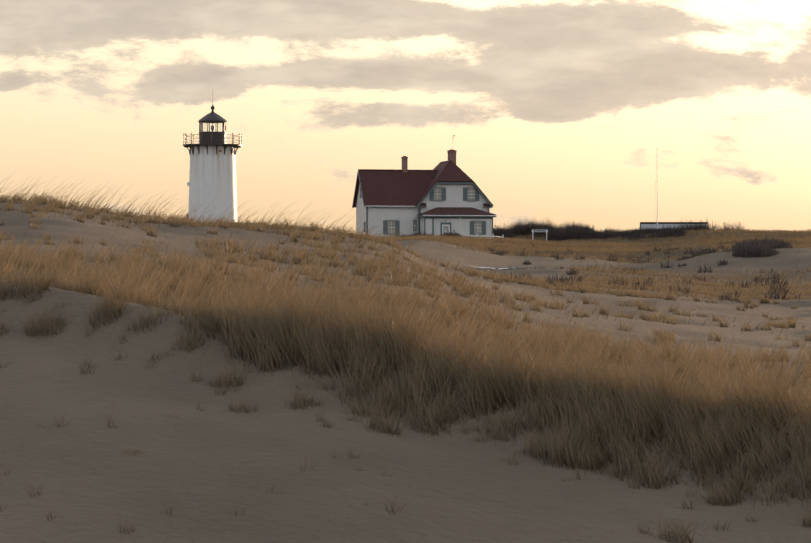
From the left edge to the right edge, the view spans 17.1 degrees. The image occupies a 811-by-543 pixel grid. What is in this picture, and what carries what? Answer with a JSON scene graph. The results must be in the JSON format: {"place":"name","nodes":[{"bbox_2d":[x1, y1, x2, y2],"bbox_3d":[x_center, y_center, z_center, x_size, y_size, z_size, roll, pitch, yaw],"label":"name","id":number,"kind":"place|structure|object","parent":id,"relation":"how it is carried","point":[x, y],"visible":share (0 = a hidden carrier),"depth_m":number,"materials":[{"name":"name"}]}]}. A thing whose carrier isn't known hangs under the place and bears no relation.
{"place":"outdoors","nodes":[
{"label":"outdoors","id":0,"kind":"place"},
{"bbox_2d":[0,201,810,542],"bbox_3d":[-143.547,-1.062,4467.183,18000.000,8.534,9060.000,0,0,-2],"label":"dune","id":1,"kind":"structure","parent":0,"point":[196,467],"depth_m":33.05,"materials":[{"name":"beige sand"}]},
{"bbox_2d":[183,103,241,222],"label":"lighthouse","id":2,"kind":"object","parent":1,"relation":"on","point":[212,172],"visible":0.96,"depth_m":316.66,"materials":[{"name":"white paint"}]},
{"bbox_2d":[0,173,810,542],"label":"marram grass","id":3,"kind":"structure","parent":1,"relation":"on","point":[750,407],"depth_m":38.16,"materials":[{"name":"brown plant"}]},
{"bbox_2d":[352,135,495,238],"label":"keepers house","id":4,"kind":"structure","parent":1,"relation":"on","point":[443,197],"depth_m":331.28,"materials":[{"name":"white"}]},
{"bbox_2d":[460,233,503,237],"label":"rail fence","id":5,"kind":"object","parent":1,"relation":"on","point":[477,235],"visible":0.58,"depth_m":327.41,"materials":[{"name":"white paint"}]},
{"bbox_2d":[470,266,526,268],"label":"boardwalk","id":6,"kind":"structure","parent":1,"relation":"on","point":[499,268],"depth_m":199.65,"materials":[{"name":"grey wood"}]},
{"bbox_2d":[532,230,547,239],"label":"sign frame","id":7,"kind":"object","parent":1,"relation":"on","point":[546,231],"visible":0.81,"depth_m":336.15,"materials":[{"name":"white paint"}]},
{"bbox_2d":[390,217,800,299],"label":"shrubs","id":8,"kind":"object","parent":1,"relation":"on","point":[766,246],"visible":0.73,"depth_m":277.20,"materials":[{"name":"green plant"}]},
{"bbox_2d":[655,146,657,228],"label":"flag mast","id":9,"kind":"object","parent":1,"relation":"on","point":[657,195],"visible":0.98,"depth_m":349.70,"materials":[{"name":"white metal"}]},
{"bbox_2d":[640,222,707,229],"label":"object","id":10,"kind":"object","parent":1,"relation":"on","point":[645,225],"visible":0.46,"depth_m":353.57,"materials":[{"name":"grey"}]},
{"bbox_2d":[0,0,810,233],"label":"sky","id":11,"kind":"structure","parent":0,"point":[559,111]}
]}

